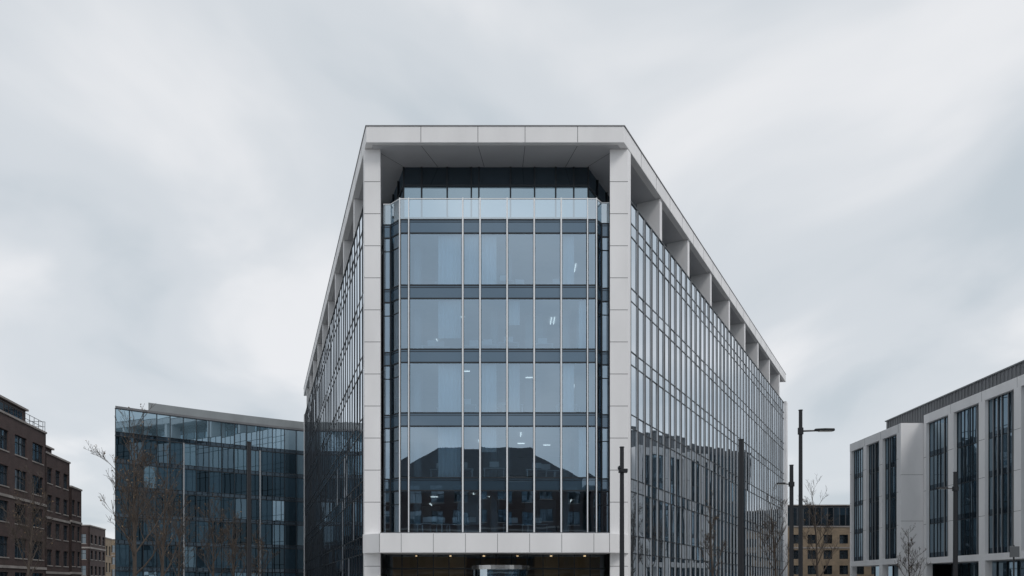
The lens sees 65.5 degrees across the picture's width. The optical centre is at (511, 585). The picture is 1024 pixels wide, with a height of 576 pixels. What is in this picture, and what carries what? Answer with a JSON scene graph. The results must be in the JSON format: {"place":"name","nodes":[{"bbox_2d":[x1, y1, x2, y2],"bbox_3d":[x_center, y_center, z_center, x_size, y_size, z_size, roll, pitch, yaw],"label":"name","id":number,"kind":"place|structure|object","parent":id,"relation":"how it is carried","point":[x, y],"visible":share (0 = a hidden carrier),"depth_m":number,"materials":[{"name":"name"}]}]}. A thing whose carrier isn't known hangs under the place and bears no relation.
{"place":"outdoors","nodes":[
{"label":"outdoors","id":0,"kind":"place"},
{"bbox_2d":[105,538,110,575],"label":"walls","id":1,"kind":"structure","parent":0,"point":[108,545],"depth_m":159.81,"materials":[{"name":"brick"}]},
{"bbox_2d":[106,546,109,571],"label":"window frames","id":2,"kind":"structure","parent":1,"relation":"attached to","point":[109,555],"depth_m":160.90,"materials":[{"name":"black metal"}]},
{"bbox_2d":[381,230,609,490],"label":"floor slabs","id":3,"kind":"structure","parent":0,"point":[382,362],"depth_m":53.67,"materials":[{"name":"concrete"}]},
{"bbox_2d":[414,246,569,531],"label":"interior columns","id":4,"kind":"structure","parent":3,"relation":"on","point":[493,455],"depth_m":52.96,"materials":[{"name":"white paint"}]},
{"bbox_2d":[394,250,594,531],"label":"partitions","id":5,"kind":"object","parent":3,"relation":"on","point":[545,510],"visible":0.32,"depth_m":55.22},
{"bbox_2d":[381,235,609,515],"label":"ceilings","id":6,"kind":"object","parent":3,"relation":"attached to","point":[547,263],"visible":0.4,"depth_m":55.53,"materials":[{"name":"white paint"}]},
{"bbox_2d":[430,264,575,505],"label":"ceiling lights","id":7,"kind":"object","parent":6,"relation":"attached to","point":[526,377],"visible":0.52,"depth_m":55.47},
{"bbox_2d":[417,275,579,531],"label":"desks","id":8,"kind":"object","parent":3,"relation":"on","point":[487,343],"visible":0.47,"depth_m":52.53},
{"bbox_2d":[386,555,605,575],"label":"entrance frames","id":9,"kind":"structure","parent":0,"point":[464,568],"depth_m":53.50,"materials":[{"name":"black metal"}]},
{"bbox_2d":[471,565,529,575],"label":"revolving door","id":10,"kind":"structure","parent":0,"point":[486,572],"depth_m":51.51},
{"bbox_2d":[0,0,1023,538],"label":"sky","id":11,"kind":"structure","parent":0,"point":[176,176],"materials":[{"name":"white"}]},
{"bbox_2d":[609,228,712,409],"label":"terrace floor","id":12,"kind":"structure","parent":0,"point":[712,384],"depth_m":97.88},
{"bbox_2d":[381,167,609,240],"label":"setback frames","id":13,"kind":"structure","parent":12,"relation":"on","point":[510,186],"depth_m":52.84,"materials":[{"name":"black metal"}]},
{"bbox_2d":[381,167,609,239],"bbox_3d":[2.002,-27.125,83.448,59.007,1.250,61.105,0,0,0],"label":"setback clerestory","id":14,"kind":"object","parent":13,"relation":"attached to","point":[488,175],"visible":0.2,"depth_m":52.90,"materials":[{"name":"black glass"}]},
{"bbox_2d":[399,187,609,227],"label":"setback glazing","id":15,"kind":"structure","parent":13,"relation":"attached to","point":[490,192],"depth_m":52.90,"materials":[{"name":"clear glass"}]},
{"bbox_2d":[383,199,608,223],"bbox_3d":[-1.030,-24.045,51.362,14.640,1.310,0.759,0,0,0],"label":"terrace balustrade","id":16,"kind":"object","parent":12,"relation":"on","point":[490,208],"visible":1,"depth_m":50.99,"materials":[{"name":"clear glass"}]},
{"bbox_2d":[307,199,779,410],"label":"terrace piers","id":17,"kind":"structure","parent":12,"relation":"on","point":[650,212],"depth_m":71.06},
{"bbox_2d":[309,145,782,387],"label":"soffit","id":18,"kind":"structure","parent":17,"relation":"on","point":[490,155],"depth_m":52.30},
{"bbox_2d":[304,126,785,395],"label":"roof slab","id":19,"kind":"structure","parent":18,"relation":"on","point":[620,137],"depth_m":50.22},
{"bbox_2d":[309,126,743,551],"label":"panel joints","id":20,"kind":"object","parent":19,"relation":"attached to","point":[610,245],"visible":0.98,"depth_m":50.69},
{"bbox_2d":[303,125,785,388],"bbox_3d":[3.442,-28.837,83.505,68.184,0.045,67.090,0,0,0],"label":"roof coping","id":21,"kind":"object","parent":19,"relation":"on","point":[528,125],"visible":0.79,"depth_m":54.91,"materials":[{"name":"grey metal"}]},
{"bbox_2d":[788,505,849,505],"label":"rooftop coping","id":22,"kind":"object","parent":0,"point":[824,505],"visible":0.07,"depth_m":151.35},
{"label":"plaza pavement","id":23,"kind":"structure","parent":0,"visible":0},
{"bbox_2d":[0,412,45,575],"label":"walls","id":24,"kind":"structure","parent":23,"relation":"on","point":[11,460],"depth_m":81.40,"materials":[{"name":"brick"}]},
{"bbox_2d":[0,398,25,421],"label":"rooftop storey","id":25,"kind":"object","parent":24,"relation":"on","point":[24,416],"visible":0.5,"depth_m":83.74,"materials":[{"name":"grey metal"}]},
{"bbox_2d":[0,402,21,419],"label":"rooftop windows","id":26,"kind":"structure","parent":25,"relation":"attached to","point":[11,409],"depth_m":82.74,"materials":[{"name":"black glass"}]},
{"bbox_2d":[0,395,28,411],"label":"rooftop coping","id":27,"kind":"object","parent":25,"relation":"on","point":[13,403],"visible":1,"depth_m":83.03,"materials":[{"name":"grey metal"}]},
{"bbox_2d":[0,428,40,575],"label":"windows","id":28,"kind":"structure","parent":24,"relation":"attached to","point":[3,482],"depth_m":81.22,"materials":[{"name":"black glass"}]},
{"bbox_2d":[0,400,41,575],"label":"window frames","id":29,"kind":"structure","parent":24,"relation":"attached to","point":[38,426],"depth_m":82.83,"materials":[{"name":"black metal"}]},
{"bbox_2d":[0,409,46,569],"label":"stone trim","id":30,"kind":"structure","parent":24,"relation":"on","point":[24,500],"depth_m":81.25,"materials":[{"name":"grey stone"}]},
{"bbox_2d":[0,465,59,575],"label":"bare tree","id":31,"kind":"object","parent":23,"relation":"on","point":[30,546],"visible":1,"depth_m":49.91,"materials":[{"name":"brown plant"}]},
{"bbox_2d":[46,453,69,575],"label":"walls","id":32,"kind":"structure","parent":23,"relation":"on","point":[61,467],"depth_m":93.03,"materials":[{"name":"brick"}]},
{"bbox_2d":[47,467,65,565],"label":"windows","id":33,"kind":"structure","parent":32,"relation":"attached to","point":[48,507],"depth_m":90.44,"materials":[{"name":"black glass"}]},
{"bbox_2d":[47,469,66,565],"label":"window frames","id":34,"kind":"structure","parent":32,"relation":"attached to","point":[58,524],"depth_m":93.22,"materials":[{"name":"black metal"}]},
{"bbox_2d":[46,451,70,574],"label":"stone trim","id":35,"kind":"structure","parent":32,"relation":"on","point":[60,520],"depth_m":92.44,"materials":[{"name":"grey stone"}]},
{"bbox_2d":[70,487,80,575],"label":"walls","id":36,"kind":"structure","parent":23,"relation":"on","point":[75,496],"depth_m":98.57,"materials":[{"name":"brick"}]},
{"bbox_2d":[72,500,72,565],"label":"windows","id":37,"kind":"structure","parent":36,"relation":"attached to","point":[72,533],"depth_m":98.08,"materials":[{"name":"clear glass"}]},
{"bbox_2d":[72,500,78,565],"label":"window frames","id":38,"kind":"structure","parent":37,"relation":"attached to","point":[73,533],"depth_m":98.33,"materials":[{"name":"black metal"}]},
{"bbox_2d":[70,485,81,573],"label":"stone trim","id":39,"kind":"structure","parent":36,"relation":"on","point":[76,522],"depth_m":98.64,"materials":[{"name":"grey stone"}]},
{"bbox_2d":[81,526,104,575],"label":"walls","id":40,"kind":"structure","parent":23,"relation":"on","point":[88,531],"depth_m":134.32,"materials":[{"name":"brick"}]},
{"bbox_2d":[81,534,85,574],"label":"windows","id":41,"kind":"structure","parent":40,"relation":"attached to","point":[83,568],"depth_m":131.97,"materials":[{"name":"grey glass"}]},
{"bbox_2d":[81,535,103,575],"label":"window frames","id":42,"kind":"structure","parent":40,"relation":"attached to","point":[99,555],"depth_m":138.83,"materials":[{"name":"black metal"}]},
{"bbox_2d":[81,525,105,575],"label":"stone trim","id":43,"kind":"structure","parent":40,"relation":"on","point":[93,547],"depth_m":133.72,"materials":[{"name":"grey stone"}]},
{"bbox_2d":[111,539,114,575],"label":"terrace house row","id":44,"kind":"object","parent":23,"relation":"on","point":[112,557],"visible":0.02,"depth_m":207.70,"materials":[{"name":"brick"}]},
{"bbox_2d":[112,545,114,575],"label":"windows","id":45,"kind":"structure","parent":44,"relation":"in","point":[113,546],"depth_m":207.76,"materials":[{"name":"grey glass"}]},
{"bbox_2d":[84,403,181,575],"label":"bare tree","id":46,"kind":"object","parent":23,"relation":"on","point":[135,517],"visible":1,"depth_m":44.91,"materials":[{"name":"brown plant"}]},
{"bbox_2d":[127,438,198,575],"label":"bare tree","id":47,"kind":"object","parent":23,"relation":"on","point":[162,546],"visible":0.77,"depth_m":52.02,"materials":[{"name":"brown plant"}]},
{"bbox_2d":[165,500,196,575],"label":"bare tree","id":48,"kind":"object","parent":23,"relation":"on","point":[179,566],"visible":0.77,"depth_m":67.91,"materials":[{"name":"brown plant"}]},
{"bbox_2d":[115,408,303,575],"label":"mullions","id":49,"kind":"object","parent":23,"relation":"on","point":[234,497],"visible":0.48,"depth_m":112.93,"materials":[{"name":"black metal"}]},
{"bbox_2d":[115,406,303,440],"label":"roof","id":50,"kind":"structure","parent":49,"relation":"on","point":[150,411],"depth_m":112.55,"materials":[{"name":"grey metal"}]},
{"bbox_2d":[148,403,303,428],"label":"plant screen","id":51,"kind":"object","parent":50,"relation":"on","point":[220,415],"visible":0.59,"depth_m":114.57,"materials":[{"name":"metal"}]},
{"bbox_2d":[116,409,303,575],"bbox_3d":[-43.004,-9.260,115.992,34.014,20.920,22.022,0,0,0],"label":"glazing","id":52,"kind":"structure","parent":49,"relation":"attached to","point":[122,555],"depth_m":113.38,"materials":[{"name":"teal glass"}]},
{"bbox_2d":[116,432,303,571],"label":"spandrels","id":53,"kind":"object","parent":49,"relation":"attached to","point":[223,495],"visible":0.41,"depth_m":113.38,"materials":[{"name":"black glass"}]},
{"bbox_2d":[192,486,233,575],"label":"bare tree","id":54,"kind":"object","parent":23,"relation":"on","point":[213,541],"visible":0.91,"depth_m":65.98,"materials":[{"name":"brown plant"}]},
{"bbox_2d":[183,443,260,575],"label":"columns","id":55,"kind":"structure","parent":23,"relation":"on","point":[259,502],"depth_m":116.69,"materials":[{"name":"grey metal"}]},
{"bbox_2d":[218,501,246,575],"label":"bare tree","id":56,"kind":"object","parent":23,"relation":"on","point":[234,541],"visible":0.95,"depth_m":59.91,"materials":[{"name":"brown plant"}]},
{"bbox_2d":[247,442,251,575],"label":"pole","id":57,"kind":"object","parent":23,"relation":"on","point":[249,558],"visible":1,"depth_m":34.92,"materials":[{"name":"metal"}]},
{"bbox_2d":[245,518,280,575],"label":"bare tree","id":58,"kind":"object","parent":23,"relation":"on","point":[263,554],"visible":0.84,"depth_m":61.76,"materials":[{"name":"brown plant"}]},
{"bbox_2d":[382,553,607,554],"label":"entrance soffit","id":59,"kind":"structure","parent":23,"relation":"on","point":[495,553],"depth_m":51.71,"materials":[{"name":"black metal"}]},
{"bbox_2d":[363,533,628,552],"bbox_3d":[-1.025,-2.625,50.140,16.929,1.210,1.080,0,0,0],"label":"base band","id":60,"kind":"object","parent":59,"relation":"attached to","point":[507,542],"visible":1,"depth_m":49.60,"materials":[{"name":"white stone"}]},
{"bbox_2d":[381,532,608,532],"bbox_3d":[-1.075,-3.268,50.825,14.650,0.065,2.150,0,0,0],"label":"sill ledge","id":61,"kind":"object","parent":60,"relation":"on","point":[494,532],"visible":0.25,"depth_m":49.75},
{"bbox_2d":[383,219,608,531],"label":"front frames","id":62,"kind":"structure","parent":61,"relation":"on","point":[390,238],"depth_m":50.97,"materials":[{"name":"grey metal"}]},
{"bbox_2d":[384,220,607,490],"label":"front spandrels","id":63,"kind":"object","parent":62,"relation":"attached to","point":[491,419],"visible":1,"depth_m":50.99,"materials":[{"name":"grey glass"}]},
{"bbox_2d":[383,198,608,531],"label":"front fins","id":64,"kind":"object","parent":62,"relation":"attached to","point":[506,357],"visible":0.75,"depth_m":50.83,"materials":[{"name":"silver metal"}]},
{"bbox_2d":[438,236,585,476],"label":"blinds","id":65,"kind":"object","parent":62,"relation":"attached to","point":[449,375],"visible":1,"depth_m":51.33,"materials":[{"name":"white fabric"}]},
{"bbox_2d":[597,235,600,531],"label":"front glazing","id":66,"kind":"structure","parent":61,"relation":"on","point":[598,383],"depth_m":51.30,"materials":[{"name":"blue glass"}]},
{"bbox_2d":[393,557,599,575],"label":"lobby wall","id":67,"kind":"structure","parent":23,"relation":"on","point":[536,562],"depth_m":56.00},
{"bbox_2d":[363,149,630,575],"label":"corner columns","id":68,"kind":"structure","parent":23,"relation":"on","point":[620,322],"depth_m":50.70,"materials":[{"name":"white stone"}]},
{"bbox_2d":[437,407,561,558],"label":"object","id":69,"kind":"object","parent":23,"relation":"on","point":[519,467],"depth_m":64.00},
{"bbox_2d":[305,201,783,569],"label":"side transoms","id":70,"kind":"object","parent":23,"relation":"on","point":[631,414],"visible":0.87,"depth_m":64.57,"materials":[{"name":"grey metal"}]},
{"bbox_2d":[305,210,782,575],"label":"side mullions","id":71,"kind":"object","parent":70,"relation":"attached to","point":[319,473],"visible":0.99,"depth_m":66.90,"materials":[{"name":"grey metal"}]},
{"bbox_2d":[307,204,783,575],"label":"side glazing","id":72,"kind":"structure","parent":70,"relation":"on","point":[633,401],"depth_m":63.84,"materials":[{"name":"blue glass"}]},
{"bbox_2d":[637,210,780,575],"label":"side fins","id":73,"kind":"object","parent":70,"relation":"attached to","point":[716,438],"visible":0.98,"depth_m":72.80,"materials":[{"name":"grey metal"}]},
{"bbox_2d":[304,401,787,575],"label":"end piers","id":74,"kind":"structure","parent":23,"relation":"on","point":[786,475],"depth_m":107.95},
{"bbox_2d":[381,422,712,575],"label":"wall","id":75,"kind":"structure","parent":23,"relation":"on","point":[604,561],"depth_m":113.93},
{"bbox_2d":[619,446,623,575],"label":"pole","id":76,"kind":"object","parent":23,"relation":"on","point":[621,568],"visible":1,"depth_m":29.93,"materials":[{"name":"metal"}]},
{"bbox_2d":[618,466,627,472],"bbox_3d":[4.160,-4.325,29.866,0.360,0.249,0.469,0,0,0],"label":"security camera","id":77,"kind":"object","parent":76,"relation":"attached to","point":[620,470],"visible":1,"depth_m":29.86,"materials":[{"name":"paint"}]},
{"bbox_2d":[700,490,727,575],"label":"bare tree","id":78,"kind":"object","parent":23,"relation":"on","point":[707,537],"visible":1,"depth_m":58.13,"materials":[{"name":"brown plant"}]},
{"bbox_2d":[738,439,743,575],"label":"pole","id":79,"kind":"object","parent":23,"relation":"on","point":[741,513],"visible":1,"depth_m":29.92,"materials":[{"name":"metal"}]},
{"bbox_2d":[748,484,797,575],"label":"bare tree","id":80,"kind":"object","parent":23,"relation":"on","point":[774,545],"visible":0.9,"depth_m":68.54,"materials":[{"name":"brown plant"}]},
{"bbox_2d":[777,465,794,575],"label":"street lamp","id":81,"kind":"object","parent":23,"relation":"on","point":[791,483],"visible":1,"depth_m":43.51,"materials":[{"name":"metal"}]},
{"bbox_2d":[798,409,834,575],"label":"street lamp","id":82,"kind":"object","parent":23,"relation":"on","point":[801,430],"visible":1,"depth_m":29.94,"materials":[{"name":"metal"}]},
{"bbox_2d":[797,475,839,575],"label":"bare tree","id":83,"kind":"object","parent":23,"relation":"on","point":[818,540],"visible":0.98,"depth_m":70.07,"materials":[{"name":"brown plant"}]},
{"bbox_2d":[788,527,873,575],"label":"walls","id":84,"kind":"structure","parent":23,"relation":"on","point":[835,561],"depth_m":150.00,"materials":[{"name":"brick"}]},
{"bbox_2d":[788,506,849,525],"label":"rooftop storey","id":85,"kind":"object","parent":84,"relation":"on","point":[833,507],"visible":0.14,"depth_m":151.60,"materials":[{"name":"black metal"}]},
{"bbox_2d":[788,508,849,524],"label":"rooftop windows","id":86,"kind":"structure","parent":85,"relation":"attached to","point":[836,516],"depth_m":151.58,"materials":[{"name":"glass"}]},
{"bbox_2d":[788,526,849,547],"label":"stone trim","id":87,"kind":"structure","parent":84,"relation":"on","point":[824,526],"depth_m":149.90,"materials":[{"name":"grey stone"}]},
{"bbox_2d":[794,535,874,573],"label":"windows","id":88,"kind":"structure","parent":84,"relation":"attached to","point":[840,557],"depth_m":150.22,"materials":[{"name":"black glass"}]},
{"bbox_2d":[795,535,875,573],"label":"window frames","id":89,"kind":"structure","parent":84,"relation":"attached to","point":[827,556],"depth_m":150.15,"materials":[{"name":"black metal"}]},
{"bbox_2d":[850,423,950,575],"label":"white framed office","id":90,"kind":"structure","parent":23,"relation":"on","point":[886,486],"depth_m":89.64,"materials":[{"name":"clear glass"}]},
{"bbox_2d":[894,526,930,575],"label":"bare tree","id":91,"kind":"object","parent":23,"relation":"on","point":[911,561],"visible":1,"depth_m":69.86,"materials":[{"name":"brown plant"}]},
{"bbox_2d":[936,472,958,575],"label":"street lamp","id":92,"kind":"object","parent":23,"relation":"on","point":[955,488],"visible":1,"depth_m":46.60,"materials":[{"name":"metal"}]},
{"bbox_2d":[885,360,1023,575],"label":"white framed office","id":93,"kind":"structure","parent":23,"relation":"on","point":[974,435],"depth_m":77.12,"materials":[{"name":"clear glass"}]},
{"bbox_2d":[1009,545,1019,575],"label":"traffic sign","id":94,"kind":"object","parent":23,"relation":"on","point":[1014,551],"visible":1,"depth_m":39.93,"materials":[{"name":"metal"}]}
]}

